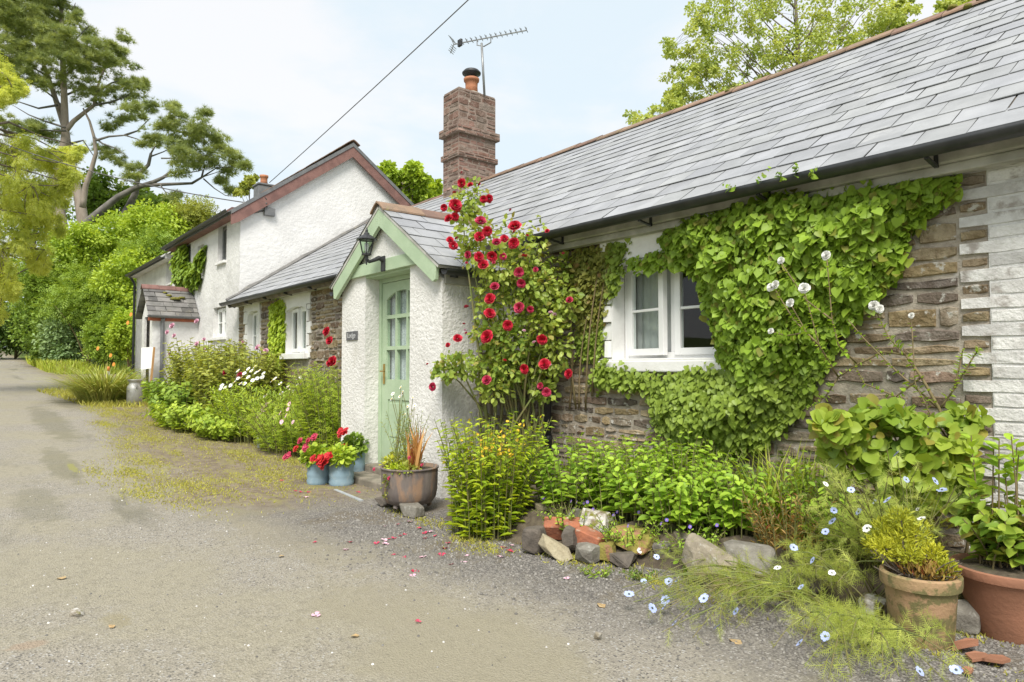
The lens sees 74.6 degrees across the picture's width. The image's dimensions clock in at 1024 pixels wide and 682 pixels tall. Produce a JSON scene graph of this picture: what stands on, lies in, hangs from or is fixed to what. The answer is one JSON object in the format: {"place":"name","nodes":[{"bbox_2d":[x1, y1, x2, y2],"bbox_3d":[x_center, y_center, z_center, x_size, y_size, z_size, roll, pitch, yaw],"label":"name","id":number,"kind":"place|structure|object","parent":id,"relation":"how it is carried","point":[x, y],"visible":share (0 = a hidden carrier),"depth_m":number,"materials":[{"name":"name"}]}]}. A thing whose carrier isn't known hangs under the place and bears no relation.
{"place":"outdoors","nodes":[
{"label":"outdoors","id":0,"kind":"place"},
{"bbox_2d":[26,355,134,373],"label":"verge grass","id":1,"kind":"structure","parent":0,"point":[50,364],"depth_m":27.86,"materials":[{"name":"plant"}]},
{"bbox_2d":[141,347,154,380],"bbox_3d":[-8.232,0.631,15.229,0.376,0.998,0.082,-1,-2,17],"label":"board on stick","id":2,"kind":"object","parent":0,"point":[147,357],"visible":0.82,"depth_m":15.24,"materials":[{"name":"white wood"}]},
{"bbox_2d":[0,0,941,347],"label":"sky","id":3,"kind":"structure","parent":0,"point":[275,75],"materials":[{"name":"white"}]},
{"bbox_2d":[0,329,1023,681],"bbox_3d":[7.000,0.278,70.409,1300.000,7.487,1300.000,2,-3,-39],"label":"lane","id":4,"kind":"structure","parent":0,"point":[50,445],"depth_m":3.51,"materials":[{"name":"asphalt"}]},
{"bbox_2d":[0,300,20,358],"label":"leafy bush","id":5,"kind":"object","parent":4,"relation":"on","point":[5,333],"visible":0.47,"depth_m":40.29,"materials":[{"name":"green plant"}]},
{"bbox_2d":[0,298,33,358],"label":"leafy bush","id":6,"kind":"object","parent":4,"relation":"on","point":[15,349],"visible":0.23,"depth_m":41.38,"materials":[{"name":"green plant"}]},
{"bbox_2d":[4,292,70,360],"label":"leafy bush","id":7,"kind":"object","parent":4,"relation":"on","point":[35,321],"visible":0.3,"depth_m":31.43,"materials":[{"name":"green plant"}]},
{"bbox_2d":[7,241,79,317],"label":"leafy bush","id":8,"kind":"object","parent":4,"relation":"on","point":[33,284],"visible":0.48,"depth_m":32.17,"materials":[{"name":"green plant"}]},
{"bbox_2d":[0,52,88,325],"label":"weeping tree","id":9,"kind":"object","parent":4,"relation":"on","point":[14,187],"visible":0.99,"depth_m":17.70,"materials":[{"name":"green plant"}]},
{"bbox_2d":[31,311,87,361],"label":"blue green shrub","id":10,"kind":"object","parent":4,"relation":"on","point":[58,342],"visible":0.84,"depth_m":30.45,"materials":[{"name":"green plant"}]},
{"bbox_2d":[43,219,110,359],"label":"leafy bush","id":11,"kind":"object","parent":4,"relation":"on","point":[85,239],"visible":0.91,"depth_m":33.49,"materials":[{"name":"green plant"}]},
{"bbox_2d":[33,258,130,366],"bbox_3d":[-19.508,-1.278,31.083,4.287,5.130,3.986,0,-2,10],"label":"leafy bush","id":12,"kind":"object","parent":4,"relation":"on","point":[74,298],"visible":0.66,"depth_m":30.19,"materials":[{"name":"green plant"}]},
{"bbox_2d":[0,0,163,272],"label":"pine tree","id":13,"kind":"object","parent":4,"relation":"on","point":[25,24],"visible":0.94,"depth_m":43.85,"materials":[{"name":"green plant"}]},
{"bbox_2d":[26,362,159,402],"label":"reed clump","id":14,"kind":"object","parent":4,"relation":"on","point":[108,387],"visible":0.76,"depth_m":15.13,"materials":[{"name":"plant"}]},
{"bbox_2d":[37,386,149,407],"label":"verge turf","id":15,"kind":"structure","parent":4,"relation":"on","point":[65,394],"depth_m":15.12,"materials":[{"name":"plant"}]},
{"bbox_2d":[70,165,121,224],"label":"dark tree","id":16,"kind":"object","parent":4,"relation":"on","point":[100,192],"visible":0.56,"depth_m":51.42,"materials":[{"name":"green plant"}]},
{"bbox_2d":[76,295,126,369],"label":"leafy bush","id":17,"kind":"object","parent":4,"relation":"on","point":[93,339],"visible":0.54,"depth_m":28.01,"materials":[{"name":"green plant"}]},
{"bbox_2d":[84,209,139,264],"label":"leafy bush","id":18,"kind":"object","parent":4,"relation":"on","point":[117,223],"visible":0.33,"depth_m":35.13,"materials":[{"name":"green plant"}]},
{"bbox_2d":[96,301,135,371],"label":"leafy bush","id":19,"kind":"object","parent":4,"relation":"on","point":[119,334],"visible":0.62,"depth_m":26.91,"materials":[{"name":"green plant"}]},
{"bbox_2d":[87,245,163,310],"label":"leafy bush","id":20,"kind":"object","parent":4,"relation":"on","point":[119,285],"visible":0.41,"depth_m":29.05,"materials":[{"name":"green plant"}]},
{"bbox_2d":[109,181,154,214],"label":"dark tree","id":21,"kind":"object","parent":4,"relation":"on","point":[124,200],"visible":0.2,"depth_m":52.86,"materials":[{"name":"green plant"}]},
{"bbox_2d":[126,379,142,404],"bbox_3d":[-8.539,1.154,15.205,0.318,0.570,0.318,0,-2,0],"label":"milk churn","id":22,"kind":"object","parent":4,"relation":"on","point":[136,394],"visible":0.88,"depth_m":15.09,"materials":[{"name":"metal"}]},
{"bbox_2d":[112,222,176,265],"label":"leafy bush","id":23,"kind":"object","parent":4,"relation":"on","point":[156,242],"visible":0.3,"depth_m":30.48,"materials":[{"name":"green plant"}]},
{"bbox_2d":[121,198,197,245],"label":"leafy bush","id":24,"kind":"object","parent":4,"relation":"on","point":[163,217],"visible":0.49,"depth_m":32.09,"materials":[{"name":"green plant"}]},
{"bbox_2d":[74,99,254,266],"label":"pine tree","id":25,"kind":"object","parent":4,"relation":"on","point":[176,146],"visible":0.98,"depth_m":40.47,"materials":[{"name":"green plant"}]},
{"bbox_2d":[135,284,199,398],"bbox_3d":[-8.376,0.052,16.284,1.135,2.803,1.534,2,-3,-39],"label":"gabled porch","id":26,"kind":"object","parent":4,"relation":"on","point":[161,309],"visible":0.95,"depth_m":15.95,"materials":[{"name":"white paint"}]},
{"bbox_2d":[139,378,197,416],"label":"geranium clump","id":27,"kind":"object","parent":4,"relation":"on","point":[154,392],"visible":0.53,"depth_m":11.90,"materials":[{"name":"green plant"}]},
{"bbox_2d":[140,400,217,431],"bbox_3d":[-5.435,1.243,11.396,1.351,0.482,2.238,2,-3,-39],"label":"leafy mound","id":28,"kind":"object","parent":4,"relation":"on","point":[173,415],"visible":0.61,"depth_m":10.80,"materials":[{"name":"green plant"}]},
{"bbox_2d":[163,194,220,235],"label":"leafy bush","id":29,"kind":"object","parent":4,"relation":"on","point":[200,212],"visible":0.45,"depth_m":33.41,"materials":[{"name":"green plant"}]},
{"bbox_2d":[159,333,255,390],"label":"rose bush","id":30,"kind":"object","parent":4,"relation":"on","point":[177,369],"visible":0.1,"depth_m":12.58,"materials":[{"name":"green plant"}]},
{"bbox_2d":[181,411,250,440],"bbox_3d":[-4.474,1.294,10.387,1.168,0.407,1.670,2,-3,-39],"label":"leafy mound","id":31,"kind":"object","parent":4,"relation":"on","point":[211,427],"visible":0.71,"depth_m":9.95,"materials":[{"name":"green plant"}]},
{"bbox_2d":[182,341,290,410],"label":"rose bush","id":32,"kind":"object","parent":4,"relation":"on","point":[211,370],"visible":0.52,"depth_m":11.20,"materials":[{"name":"green plant"}]},
{"bbox_2d":[232,173,259,200],"bbox_3d":[-13.532,-4.283,33.829,1.233,9.084,2.680,1,-2,-15],"label":"leafy tree","id":33,"kind":"object","parent":4,"relation":"on","point":[243,188],"visible":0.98,"depth_m":33.53,"materials":[{"name":"green plant"}]},
{"bbox_2d":[203,366,310,443],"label":"daisy plant","id":34,"kind":"object","parent":4,"relation":"on","point":[229,407],"visible":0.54,"depth_m":9.90,"materials":[{"name":"green plant"}]},
{"bbox_2d":[125,139,413,377],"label":"whitewashed house","id":35,"kind":"structure","parent":4,"relation":"on","point":[331,195],"depth_m":15.09,"materials":[{"name":"paint"}]},
{"bbox_2d":[168,243,206,293],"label":"ivy plant","id":36,"kind":"object","parent":35,"relation":"attached to","point":[186,274],"visible":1,"depth_m":16.65,"materials":[{"name":"green plant"}]},
{"bbox_2d":[236,396,336,455],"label":"cosmos plant","id":37,"kind":"object","parent":4,"relation":"on","point":[285,434],"visible":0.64,"depth_m":8.87,"materials":[{"name":"green plant"}]},
{"bbox_2d":[279,360,341,454],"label":"cosmos plant","id":38,"kind":"object","parent":4,"relation":"on","point":[324,425],"visible":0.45,"depth_m":8.21,"materials":[{"name":"green plant"}]},
{"bbox_2d":[3,466,625,681],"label":"grit","id":39,"kind":"object","parent":4,"relation":"on","point":[222,593],"visible":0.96,"depth_m":3.44,"materials":[{"name":"gravel"}]},
{"bbox_2d":[306,462,328,484],"bbox_3d":[-1.991,1.351,6.918,0.236,0.235,0.237,2,-3,-39],"label":"zinc pail","id":40,"kind":"object","parent":4,"relation":"on","point":[316,475],"visible":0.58,"depth_m":6.82,"materials":[{"name":"metal"}]},
{"bbox_2d":[282,432,327,467],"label":"geranium","id":41,"kind":"object","parent":40,"relation":"in","point":[307,451],"visible":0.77,"depth_m":6.83,"materials":[{"name":"green plant"}]},
{"bbox_2d":[328,461,353,485],"bbox_3d":[-1.738,1.344,6.854,0.256,0.245,0.258,2,-3,-39],"label":"zinc pail","id":42,"kind":"object","parent":4,"relation":"on","point":[342,475],"visible":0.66,"depth_m":6.75,"materials":[{"name":"metal"}]},
{"bbox_2d":[310,442,359,469],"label":"geranium","id":43,"kind":"object","parent":42,"relation":"in","point":[342,457],"visible":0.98,"depth_m":6.73,"materials":[{"name":"green plant"}]},
{"bbox_2d":[347,452,364,471],"bbox_3d":[-1.698,1.333,7.305,0.206,0.300,0.206,2,-3,-39],"label":"zinc pail","id":44,"kind":"object","parent":4,"relation":"on","point":[359,466],"visible":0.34,"depth_m":7.23,"materials":[{"name":"metal"}]},
{"bbox_2d":[337,427,368,457],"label":"geranium","id":45,"kind":"object","parent":44,"relation":"in","point":[357,442],"visible":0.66,"depth_m":7.22,"materials":[{"name":"green plant"}]},
{"bbox_2d":[376,159,442,204],"bbox_3d":[-4.047,-2.833,25.861,2.829,8.969,3.050,0,-2,-4],"label":"leafy tree","id":46,"kind":"object","parent":4,"relation":"on","point":[413,181],"visible":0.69,"depth_m":25.13,"materials":[{"name":"green plant"}]},
{"bbox_2d":[380,462,438,509],"bbox_3d":[-0.865,1.227,5.678,0.492,0.341,0.492,2,-3,-39],"label":"cauldron","id":47,"kind":"object","parent":4,"relation":"on","point":[419,486],"visible":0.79,"depth_m":5.48,"materials":[{"name":"metal"}]},
{"bbox_2d":[373,450,423,498],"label":"trailing plant","id":48,"kind":"object","parent":47,"relation":"in","point":[399,466],"visible":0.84,"depth_m":5.54,"materials":[{"name":"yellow plant"}]},
{"bbox_2d":[381,385,429,468],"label":"potted plant","id":49,"kind":"object","parent":47,"relation":"on","point":[404,449],"visible":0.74,"depth_m":5.70,"materials":[{"name":"green plant"}]},
{"bbox_2d":[405,423,432,469],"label":"spiky plant","id":50,"kind":"object","parent":47,"relation":"on","point":[415,454],"visible":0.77,"depth_m":5.56,"materials":[{"name":"orange plant"}]},
{"bbox_2d":[399,502,424,517],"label":"stone","id":51,"kind":"object","parent":4,"relation":"on","point":[413,510],"visible":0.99,"depth_m":5.38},
{"bbox_2d":[329,201,528,498],"bbox_3d":[-0.876,0.072,7.390,1.686,3.047,2.510,2,-3,-39],"label":"porch","id":52,"kind":"object","parent":4,"relation":"on","point":[406,314],"visible":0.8,"depth_m":6.97,"materials":[{"name":"white paint"}]},
{"bbox_2d":[356,227,385,271],"bbox_3d":[-1.450,-0.944,6.899,0.304,0.435,0.210,2,-3,-39],"label":"wall lantern","id":53,"kind":"object","parent":52,"relation":"attached to","point":[366,236],"depth_m":6.86,"materials":[{"name":"black metal"}]},
{"bbox_2d":[380,279,409,463],"bbox_3d":[-1.170,0.334,7.107,0.133,1.960,0.834,2,-3,-39],"label":"door","id":54,"kind":"structure","parent":52,"relation":"in","point":[395,370],"depth_m":7.24,"materials":[{"name":"green paint"}]},
{"bbox_2d":[432,411,556,540],"bbox_3d":[-0.174,0.946,4.925,0.922,0.884,0.925,2,-3,-39],"label":"loosestrife","id":55,"kind":"object","parent":4,"relation":"on","point":[479,483],"visible":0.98,"depth_m":4.72,"materials":[{"name":"green plant"}]},
{"bbox_2d":[426,171,584,475],"bbox_3d":[-0.070,-0.103,6.019,1.393,2.800,0.737,1,-2,-19],"label":"climbing rose","id":56,"kind":"object","parent":4,"relation":"on","point":[506,359],"visible":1,"depth_m":5.97,"materials":[{"name":"green plant"}]},
{"bbox_2d":[522,525,546,553],"bbox_3d":[0.157,1.286,4.358,0.143,0.166,0.157,-2,-3,38],"label":"stone","id":57,"kind":"object","parent":4,"relation":"on","point":[531,536],"visible":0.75,"depth_m":4.30,"materials":[{"name":"stone"}]},
{"bbox_2d":[73,403,1023,681],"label":"moss and grass","id":58,"kind":"object","parent":4,"relation":"on","point":[223,491],"visible":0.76,"depth_m":7.19,"materials":[{"name":"plant"}]},
{"bbox_2d":[538,533,572,561],"bbox_3d":[0.272,1.309,4.237,0.244,0.162,0.114,-1,-2,18],"label":"stone","id":59,"kind":"object","parent":58,"relation":"on","point":[555,549],"visible":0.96,"depth_m":4.20,"materials":[{"name":"stone"}]},
{"bbox_2d":[575,542,599,563],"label":"stone","id":60,"kind":"object","parent":4,"relation":"on","point":[587,552],"visible":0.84,"depth_m":4.11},
{"bbox_2d":[219,0,1023,549],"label":"stone cottage","id":61,"kind":"structure","parent":4,"relation":"on","point":[941,94],"depth_m":5.33,"materials":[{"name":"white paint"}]},
{"bbox_2d":[267,298,286,373],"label":"wall creeper","id":62,"kind":"object","parent":61,"relation":"attached to","point":[276,308],"depth_m":11.92,"materials":[{"name":"green plant"}]},
{"bbox_2d":[280,307,308,358],"bbox_3d":[-3.639,-0.136,11.425,0.230,0.888,1.075,2,-3,-39],"label":"window","id":63,"kind":"structure","parent":61,"relation":"in","point":[299,353],"depth_m":11.46,"materials":[{"name":"white glass"}]},
{"bbox_2d":[448,27,527,95],"bbox_3d":[-0.458,-5.216,12.547,1.583,1.266,0.200,-1,-2,23],"label":"television aerial","id":64,"kind":"object","parent":61,"relation":"attached to","point":[460,43],"visible":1,"depth_m":12.54,"materials":[{"name":"metal"}]},
{"bbox_2d":[478,352,526,478],"bbox_3d":[-0.095,0.736,6.514,0.580,1.250,0.045,2,-3,-39],"label":"garden trellis","id":65,"kind":"object","parent":61,"relation":"attached to","point":[498,416],"visible":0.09,"depth_m":6.45,"materials":[{"name":"brown wood"}]},
{"bbox_2d":[561,238,631,408],"bbox_3d":[0.711,-0.159,5.975,0.130,1.561,0.886,2,-3,-39],"label":"wall creeper","id":66,"kind":"object","parent":61,"relation":"attached to","point":[609,260],"depth_m":5.99,"materials":[{"name":"green plant"}]},
{"bbox_2d":[598,267,724,371],"bbox_3d":[1.297,-0.212,5.483,0.240,0.931,1.420,2,-3,-39],"label":"window","id":67,"kind":"structure","parent":61,"relation":"in","point":[659,359],"depth_m":5.53,"materials":[{"name":"white wood"}]},
{"bbox_2d":[589,161,962,462],"bbox_3d":[1.508,-0.130,4.759,0.448,2.111,2.863,2,-3,-39],"label":"ivy plant","id":68,"kind":"object","parent":61,"relation":"attached to","point":[726,259],"visible":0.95,"depth_m":4.49,"materials":[{"name":"green plant"}]},
{"bbox_2d":[767,251,983,437],"bbox_3d":[2.093,0.201,3.972,0.385,1.486,1.096,2,-3,-39],"label":"white climbing rose","id":69,"kind":"object","parent":61,"relation":"attached to","point":[805,288],"visible":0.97,"depth_m":4.05,"materials":[{"name":"green plant"}]},
{"bbox_2d":[609,551,637,567],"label":"stone","id":70,"kind":"object","parent":4,"relation":"on","point":[625,559],"visible":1,"depth_m":4.03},
{"bbox_2d":[622,100,682,124],"bbox_3d":[3.141,-2.022,14.843,1.314,7.493,2.714,0,-2,11],"label":"leafy tree","id":71,"kind":"object","parent":4,"relation":"on","point":[633,116],"visible":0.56,"depth_m":14.31,"materials":[{"name":"green plant"}]},
{"bbox_2d":[292,506,1023,681],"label":"chippings","id":72,"kind":"object","parent":4,"relation":"on","point":[1004,666],"visible":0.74,"depth_m":3.63,"materials":[{"name":"gravel"}]},
{"bbox_2d":[681,533,737,585],"bbox_3d":[1.085,1.206,3.703,0.319,0.240,0.199,-1,-3,29],"label":"stone","id":73,"kind":"object","parent":4,"relation":"on","point":[692,549],"visible":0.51,"depth_m":3.66,"materials":[{"name":"stone"}]},
{"bbox_2d":[445,481,975,607],"bbox_3d":[2.217,1.226,2.997,1.503,0.210,7.100,2,-3,-39],"label":"flower bed","id":74,"kind":"object","parent":4,"relation":"on","point":[532,518],"visible":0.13,"depth_m":4.05,"materials":[{"name":"soil"}]},
{"bbox_2d":[544,517,579,539],"bbox_3d":[0.332,1.247,4.473,0.240,0.143,0.143,0,-2,4],"label":"brick","id":75,"kind":"object","parent":74,"relation":"on","point":[553,531],"visible":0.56,"depth_m":4.43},
{"bbox_2d":[530,497,600,531],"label":"viola plant","id":76,"kind":"object","parent":74,"relation":"on","point":[559,513],"visible":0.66,"depth_m":4.48,"materials":[{"name":"green plant"}]},
{"bbox_2d":[561,525,576,549],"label":"stone","id":77,"kind":"object","parent":74,"relation":"on","point":[569,538],"visible":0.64,"depth_m":4.25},
{"bbox_2d":[525,429,630,513],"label":"leafy herb","id":78,"kind":"object","parent":74,"relation":"on","point":[549,490],"visible":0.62,"depth_m":4.74,"materials":[{"name":"green plant"}]},
{"bbox_2d":[575,525,605,544],"bbox_3d":[0.498,1.259,4.285,0.193,0.128,0.120,-2,-3,36],"label":"brick","id":79,"kind":"object","parent":74,"relation":"on","point":[584,533],"visible":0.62,"depth_m":4.25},
{"bbox_2d":[579,508,613,531],"bbox_3d":[0.561,1.191,4.458,0.210,0.157,0.180,-2,-3,37],"label":"stone","id":80,"kind":"object","parent":74,"relation":"on","point":[591,517],"visible":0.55,"depth_m":4.41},
{"bbox_2d":[590,510,668,547],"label":"viola plant","id":81,"kind":"object","parent":74,"relation":"on","point":[609,533],"visible":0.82,"depth_m":4.17,"materials":[{"name":"green plant"}]},
{"bbox_2d":[606,524,657,554],"bbox_3d":[0.764,1.249,4.234,0.306,0.134,0.203,-2,-3,42],"label":"stone","id":82,"kind":"object","parent":74,"relation":"on","point":[644,543],"visible":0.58,"depth_m":4.16,"materials":[{"name":"stone"}]},
{"bbox_2d":[573,436,691,523],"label":"leafy herb","id":83,"kind":"object","parent":74,"relation":"on","point":[620,501],"visible":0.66,"depth_m":4.49,"materials":[{"name":"green plant"}]},
{"bbox_2d":[604,434,686,503],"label":"leafy herb","id":84,"kind":"object","parent":74,"relation":"on","point":[628,453],"visible":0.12,"depth_m":5.14,"materials":[{"name":"green plant"}]},
{"bbox_2d":[611,442,741,533],"bbox_3d":[1.095,0.942,4.345,0.771,0.526,0.795,2,-3,-39],"label":"leafy herb","id":85,"kind":"object","parent":74,"relation":"on","point":[681,504],"visible":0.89,"depth_m":4.19,"materials":[{"name":"green plant"}]},
{"bbox_2d":[635,426,725,514],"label":"leafy herb","id":86,"kind":"object","parent":74,"relation":"on","point":[703,457],"visible":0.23,"depth_m":4.65,"materials":[{"name":"green plant"}]},
{"bbox_2d":[650,520,726,552],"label":"viola plant","id":87,"kind":"object","parent":74,"relation":"on","point":[714,534],"visible":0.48,"depth_m":4.01,"materials":[{"name":"green plant"}]},
{"bbox_2d":[682,458,790,538],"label":"leafy herb","id":88,"kind":"object","parent":74,"relation":"on","point":[732,518],"visible":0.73,"depth_m":4.02,"materials":[{"name":"green plant"}]},
{"bbox_2d":[721,439,826,536],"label":"grass tuft","id":89,"kind":"object","parent":74,"relation":"on","point":[796,470],"visible":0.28,"depth_m":4.13,"materials":[{"name":"plant"}]},
{"bbox_2d":[718,444,830,521],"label":"leafy herb","id":90,"kind":"object","parent":74,"relation":"on","point":[753,475],"visible":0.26,"depth_m":4.33,"materials":[{"name":"green plant"}]},
{"bbox_2d":[738,485,838,559],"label":"red leaved plant","id":91,"kind":"object","parent":74,"relation":"on","point":[763,528],"visible":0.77,"depth_m":3.72,"materials":[{"name":"green plant"}]},
{"bbox_2d":[767,449,867,517],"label":"leafy herb","id":92,"kind":"object","parent":74,"relation":"on","point":[822,472],"visible":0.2,"depth_m":4.13,"materials":[{"name":"green plant"}]},
{"bbox_2d":[779,468,909,558],"bbox_3d":[1.866,0.963,3.766,0.716,0.439,0.634,2,-3,-39],"label":"leafy herb","id":93,"kind":"object","parent":74,"relation":"on","point":[821,490],"visible":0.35,"depth_m":3.71,"materials":[{"name":"green plant"}]},
{"bbox_2d":[761,530,974,602],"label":"love in mist","id":94,"kind":"object","parent":74,"relation":"on","point":[831,570],"visible":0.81,"depth_m":3.30,"materials":[{"name":"green plant"}]},
{"bbox_2d":[797,449,964,569],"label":"love in mist","id":95,"kind":"object","parent":74,"relation":"on","point":[858,529],"visible":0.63,"depth_m":3.36,"materials":[{"name":"green plant"}]},
{"bbox_2d":[806,393,994,557],"bbox_3d":[2.075,0.745,3.621,1.049,0.914,0.498,0,-2,5],"label":"round leaved shrub","id":96,"kind":"object","parent":74,"relation":"on","point":[842,438],"visible":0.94,"depth_m":3.54,"materials":[{"name":"green plant"}]},
{"bbox_2d":[949,553,1023,644],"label":"terracotta pot","id":97,"kind":"object","parent":74,"relation":"on","point":[994,597],"visible":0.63,"depth_m":2.93,"materials":[{"name":"ceramic"}]},
{"bbox_2d":[940,433,1023,570],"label":"hydrangea","id":98,"kind":"object","parent":97,"relation":"on","point":[998,536],"visible":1,"depth_m":3.05,"materials":[{"name":"green plant"}]},
{"bbox_2d":[622,537,830,648],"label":"love in mist","id":99,"kind":"object","parent":4,"relation":"on","point":[754,582],"visible":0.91,"depth_m":3.25,"materials":[{"name":"green plant"}]},
{"bbox_2d":[657,0,923,107],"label":"leafy tree","id":100,"kind":"object","parent":4,"relation":"on","point":[895,16],"visible":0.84,"depth_m":16.44,"materials":[{"name":"green plant"}]},
{"bbox_2d":[765,584,973,681],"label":"love in mist","id":101,"kind":"object","parent":4,"relation":"on","point":[844,623],"visible":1,"depth_m":2.66,"materials":[{"name":"green plant"}]},
{"bbox_2d":[858,592,887,621],"bbox_3d":[1.709,1.271,3.192,0.153,0.119,0.153,2,-3,-39],"label":"stone","id":102,"kind":"object","parent":4,"relation":"on","point":[868,599],"visible":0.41,"depth_m":3.14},
{"bbox_2d":[879,561,963,650],"bbox_3d":[1.807,1.167,2.971,0.322,0.300,0.322,2,-3,-39],"label":"terracotta pot","id":103,"kind":"object","parent":4,"relation":"on","point":[917,596],"visible":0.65,"depth_m":2.86,"materials":[{"name":"ceramic"}]},
{"bbox_2d":[860,505,962,580],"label":"shrub","id":104,"kind":"object","parent":103,"relation":"on","point":[904,534],"visible":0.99,"depth_m":3.00,"materials":[{"name":"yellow plant"}]},
{"bbox_2d":[956,599,980,634],"bbox_3d":[2.072,1.254,3.077,0.142,0.143,0.141,-2,-3,40],"label":"stone","id":105,"kind":"object","parent":4,"relation":"on","point":[968,620],"visible":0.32,"depth_m":3.02,"materials":[{"name":"stone"}]},
{"bbox_2d":[733,573,756,598],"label":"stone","id":106,"kind":"object","parent":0,"point":[744,590],"visible":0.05,"depth_m":3.48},
{"bbox_2d":[738,568,770,574],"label":"stone","id":107,"kind":"object","parent":106,"relation":"on","point":[759,572],"visible":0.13,"depth_m":3.56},
{"bbox_2d":[723,539,777,570],"bbox_3d":[1.312,1.173,3.691,0.249,0.129,0.200,-2,-3,41],"label":"stone","id":108,"kind":"object","parent":107,"relation":"on","point":[732,546],"visible":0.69,"depth_m":3.64,"materials":[{"name":"stone"}]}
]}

